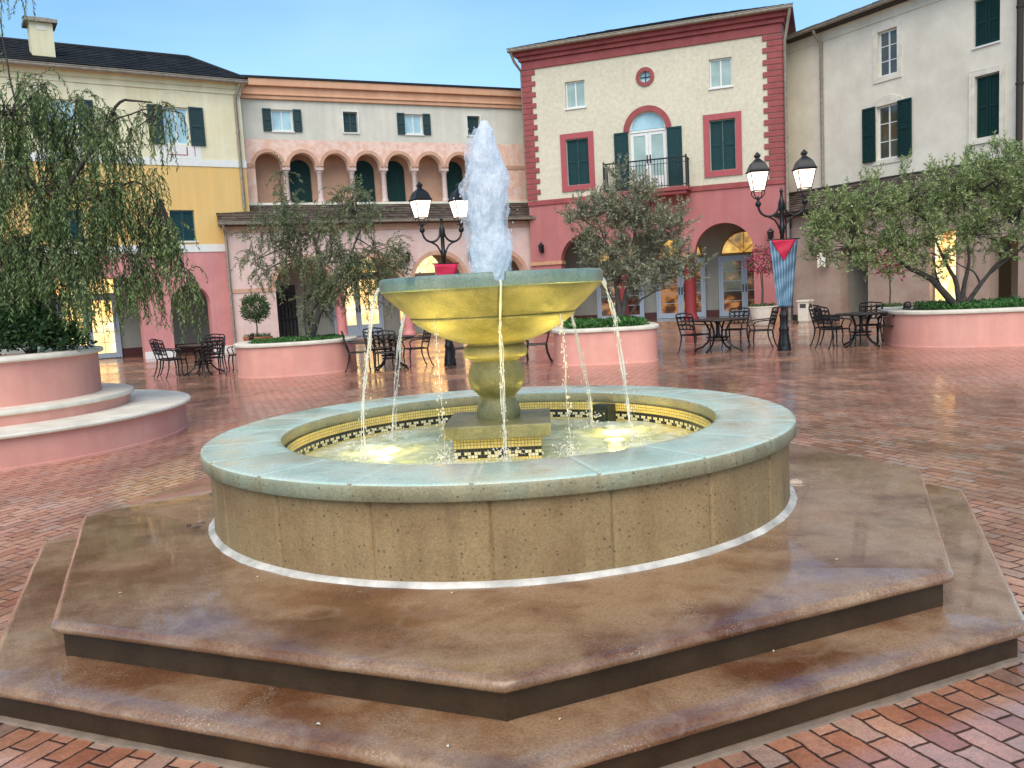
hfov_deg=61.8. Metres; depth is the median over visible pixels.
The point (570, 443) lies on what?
water stream
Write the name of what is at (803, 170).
lamp post
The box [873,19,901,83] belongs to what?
window
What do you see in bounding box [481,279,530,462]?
water stream
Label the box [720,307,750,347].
patio chair
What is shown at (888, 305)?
white pot
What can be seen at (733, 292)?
door
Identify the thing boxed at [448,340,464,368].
patio chair
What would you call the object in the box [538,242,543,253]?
wall lantern
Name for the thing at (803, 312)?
litter bin
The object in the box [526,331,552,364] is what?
patio chair
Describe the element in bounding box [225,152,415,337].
olive tree
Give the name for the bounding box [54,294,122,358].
door
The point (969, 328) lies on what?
planter
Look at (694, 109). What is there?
building
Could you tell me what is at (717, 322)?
patio table
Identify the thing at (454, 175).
door
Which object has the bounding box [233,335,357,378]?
planter
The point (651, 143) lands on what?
door
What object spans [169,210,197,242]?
window
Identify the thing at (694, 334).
patio chair
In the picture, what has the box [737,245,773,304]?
bougainvillea
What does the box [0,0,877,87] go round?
sky
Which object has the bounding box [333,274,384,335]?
door
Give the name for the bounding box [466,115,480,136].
window
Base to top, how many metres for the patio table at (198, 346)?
0.736 m
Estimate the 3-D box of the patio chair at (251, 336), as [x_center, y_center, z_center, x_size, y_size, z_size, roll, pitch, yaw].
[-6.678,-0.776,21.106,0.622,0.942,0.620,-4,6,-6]
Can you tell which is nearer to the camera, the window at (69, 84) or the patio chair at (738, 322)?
the patio chair at (738, 322)
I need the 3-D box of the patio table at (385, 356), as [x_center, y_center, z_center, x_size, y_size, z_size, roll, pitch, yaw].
[-2.762,-0.708,19.522,1.140,0.736,1.140,-4,6,-9]
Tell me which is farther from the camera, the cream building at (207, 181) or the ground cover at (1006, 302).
the cream building at (207, 181)
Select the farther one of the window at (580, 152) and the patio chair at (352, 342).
the window at (580, 152)
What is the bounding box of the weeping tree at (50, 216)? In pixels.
[0,0,208,343]
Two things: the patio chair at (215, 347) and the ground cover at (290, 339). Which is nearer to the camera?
the ground cover at (290, 339)
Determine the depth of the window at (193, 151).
29.08 m
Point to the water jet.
(491, 248)
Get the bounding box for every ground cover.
[247,333,341,343]
[562,314,649,328]
[911,295,1023,309]
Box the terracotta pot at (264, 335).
[242,333,272,340]
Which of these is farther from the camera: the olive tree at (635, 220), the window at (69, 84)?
the window at (69, 84)
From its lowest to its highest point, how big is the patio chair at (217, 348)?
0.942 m
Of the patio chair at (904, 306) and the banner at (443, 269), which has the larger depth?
the banner at (443, 269)
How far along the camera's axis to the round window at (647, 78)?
31.74 m
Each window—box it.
[28,80,94,154]
[66,210,84,243]
[146,89,205,158]
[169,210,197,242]
[262,108,302,132]
[341,110,359,133]
[396,113,430,135]
[399,275,430,324]
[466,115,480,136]
[560,131,594,191]
[565,80,586,109]
[636,67,653,85]
[703,111,741,177]
[708,57,732,89]
[862,95,911,165]
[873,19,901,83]
[933,229,955,300]
[969,63,1005,144]
[971,0,1000,49]
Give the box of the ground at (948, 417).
[0,315,1023,767]
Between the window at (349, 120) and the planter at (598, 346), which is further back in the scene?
the window at (349, 120)
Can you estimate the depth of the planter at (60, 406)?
10.26 m
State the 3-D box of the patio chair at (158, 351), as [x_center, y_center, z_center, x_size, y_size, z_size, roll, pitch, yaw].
[-8.146,-0.622,20.423,0.620,0.942,0.622,3,9,43]
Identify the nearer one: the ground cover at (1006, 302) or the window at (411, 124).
the ground cover at (1006, 302)
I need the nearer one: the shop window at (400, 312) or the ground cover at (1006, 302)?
the ground cover at (1006, 302)
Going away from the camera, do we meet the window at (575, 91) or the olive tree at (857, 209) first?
the olive tree at (857, 209)
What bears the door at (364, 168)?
in the loggia building at (393, 144)
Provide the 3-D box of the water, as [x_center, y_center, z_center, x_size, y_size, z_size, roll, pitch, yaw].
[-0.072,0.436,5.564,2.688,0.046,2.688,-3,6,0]
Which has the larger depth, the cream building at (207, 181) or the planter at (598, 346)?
the cream building at (207, 181)
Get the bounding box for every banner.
[434,264,457,274]
[769,239,797,306]
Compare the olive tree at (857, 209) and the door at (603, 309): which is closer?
the olive tree at (857, 209)
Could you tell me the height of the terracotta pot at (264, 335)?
0.760 m
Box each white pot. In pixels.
[748,302,776,325]
[874,302,905,327]
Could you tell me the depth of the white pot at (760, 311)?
28.57 m
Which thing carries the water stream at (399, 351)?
attached to the fountain
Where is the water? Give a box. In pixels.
[306,418,692,463]
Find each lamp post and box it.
[408,182,468,365]
[745,149,816,350]
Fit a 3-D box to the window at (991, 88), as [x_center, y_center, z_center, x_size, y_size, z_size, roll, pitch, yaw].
[14.081,-8.224,25.270,0.218,2.137,1.097,-6,7,-28]
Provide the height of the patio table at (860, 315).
0.736 m
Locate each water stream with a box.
[337,288,388,462]
[360,314,411,440]
[425,321,464,463]
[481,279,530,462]
[542,314,591,456]
[570,314,608,427]
[601,277,655,445]
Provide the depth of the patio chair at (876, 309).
19.51 m
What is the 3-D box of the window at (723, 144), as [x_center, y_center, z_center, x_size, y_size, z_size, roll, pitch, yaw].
[7.673,-8.696,31.117,1.358,2.238,0.219,-1,7,20]
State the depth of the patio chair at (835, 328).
18.46 m
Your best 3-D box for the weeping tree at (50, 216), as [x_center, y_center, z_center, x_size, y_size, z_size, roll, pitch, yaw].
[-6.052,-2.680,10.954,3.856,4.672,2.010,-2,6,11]
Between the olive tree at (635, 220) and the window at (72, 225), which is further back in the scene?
the window at (72, 225)
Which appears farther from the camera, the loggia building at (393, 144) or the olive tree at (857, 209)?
the loggia building at (393, 144)
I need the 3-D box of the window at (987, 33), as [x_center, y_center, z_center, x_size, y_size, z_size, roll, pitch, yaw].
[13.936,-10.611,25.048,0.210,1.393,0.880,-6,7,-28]
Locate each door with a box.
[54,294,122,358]
[288,160,312,202]
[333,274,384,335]
[354,161,375,201]
[386,161,405,201]
[446,162,462,198]
[596,261,644,318]
[630,128,666,187]
[655,258,705,318]
[718,255,754,315]
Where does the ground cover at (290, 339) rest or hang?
in the planter at (290, 359)
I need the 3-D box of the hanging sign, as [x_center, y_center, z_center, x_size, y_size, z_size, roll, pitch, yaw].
[10.526,-4.256,29.343,0.473,0.563,0.229,6,11,56]
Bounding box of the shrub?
[0,293,97,355]
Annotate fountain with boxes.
[0,268,1023,767]
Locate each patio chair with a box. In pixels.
[149,338,183,376]
[153,339,189,378]
[195,336,225,376]
[200,333,227,371]
[227,333,253,372]
[341,331,371,372]
[362,327,393,368]
[372,330,400,372]
[402,330,433,367]
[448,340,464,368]
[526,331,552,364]
[675,313,711,354]
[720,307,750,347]
[747,307,778,349]
[808,305,843,346]
[813,306,851,349]
[853,301,883,343]
[877,301,911,345]
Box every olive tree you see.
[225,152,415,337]
[554,153,718,316]
[798,129,1023,309]
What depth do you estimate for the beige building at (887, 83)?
27.59 m
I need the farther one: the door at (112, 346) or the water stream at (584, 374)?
the door at (112, 346)
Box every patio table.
[177,342,225,375]
[365,335,414,370]
[688,317,747,352]
[835,312,887,347]
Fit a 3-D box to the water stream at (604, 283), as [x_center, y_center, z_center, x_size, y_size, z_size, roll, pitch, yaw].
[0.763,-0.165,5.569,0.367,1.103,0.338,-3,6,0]
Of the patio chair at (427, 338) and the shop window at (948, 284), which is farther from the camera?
the shop window at (948, 284)
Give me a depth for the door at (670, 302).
34.98 m
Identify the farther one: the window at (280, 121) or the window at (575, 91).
the window at (575, 91)
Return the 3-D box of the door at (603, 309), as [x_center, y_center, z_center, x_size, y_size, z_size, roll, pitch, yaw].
[4.514,-3.860,35.765,2.000,2.388,0.080,-1,7,20]
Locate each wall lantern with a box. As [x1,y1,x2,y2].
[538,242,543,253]
[767,228,773,238]
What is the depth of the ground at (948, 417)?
9.04 m
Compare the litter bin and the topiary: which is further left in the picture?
the topiary
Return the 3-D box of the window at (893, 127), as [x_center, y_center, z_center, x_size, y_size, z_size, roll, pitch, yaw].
[12.424,-8.403,28.240,0.250,2.193,1.860,-6,7,-28]
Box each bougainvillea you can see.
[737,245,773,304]
[862,248,911,304]
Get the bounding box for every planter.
[0,345,190,471]
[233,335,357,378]
[551,322,658,365]
[880,306,1023,347]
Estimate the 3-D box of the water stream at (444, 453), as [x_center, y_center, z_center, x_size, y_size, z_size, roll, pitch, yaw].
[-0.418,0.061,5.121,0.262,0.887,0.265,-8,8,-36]
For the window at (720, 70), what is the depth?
30.89 m
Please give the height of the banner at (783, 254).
1.443 m
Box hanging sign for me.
[817,251,825,267]
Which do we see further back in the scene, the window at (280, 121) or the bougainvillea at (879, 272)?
the window at (280, 121)
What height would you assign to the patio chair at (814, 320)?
0.942 m
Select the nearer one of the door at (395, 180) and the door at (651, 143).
the door at (651, 143)
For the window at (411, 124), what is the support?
in the loggia building at (393, 144)
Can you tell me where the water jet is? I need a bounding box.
[453,121,517,280]
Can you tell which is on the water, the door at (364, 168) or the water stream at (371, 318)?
the water stream at (371, 318)
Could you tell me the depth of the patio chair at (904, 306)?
18.53 m
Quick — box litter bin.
[796,299,813,321]
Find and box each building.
[0,16,249,358]
[216,75,536,351]
[506,3,795,325]
[773,0,1023,320]
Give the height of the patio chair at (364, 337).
0.942 m
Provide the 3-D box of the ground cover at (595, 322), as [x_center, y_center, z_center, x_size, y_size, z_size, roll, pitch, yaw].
[2.008,-1.317,18.737,1.923,0.448,2.013,-3,6,0]
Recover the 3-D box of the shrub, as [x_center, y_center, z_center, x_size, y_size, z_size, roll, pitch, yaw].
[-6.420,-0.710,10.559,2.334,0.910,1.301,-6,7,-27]
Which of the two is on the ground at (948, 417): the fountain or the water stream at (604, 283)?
the fountain
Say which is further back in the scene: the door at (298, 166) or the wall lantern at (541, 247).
the wall lantern at (541, 247)
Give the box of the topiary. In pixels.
[238,291,272,336]
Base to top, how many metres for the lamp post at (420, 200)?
4.136 m
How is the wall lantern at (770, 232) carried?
attached to the building at (694, 109)
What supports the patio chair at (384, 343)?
on the ground at (948, 417)
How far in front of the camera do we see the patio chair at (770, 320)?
19.42 m
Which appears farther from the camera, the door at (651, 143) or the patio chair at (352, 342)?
the door at (651, 143)

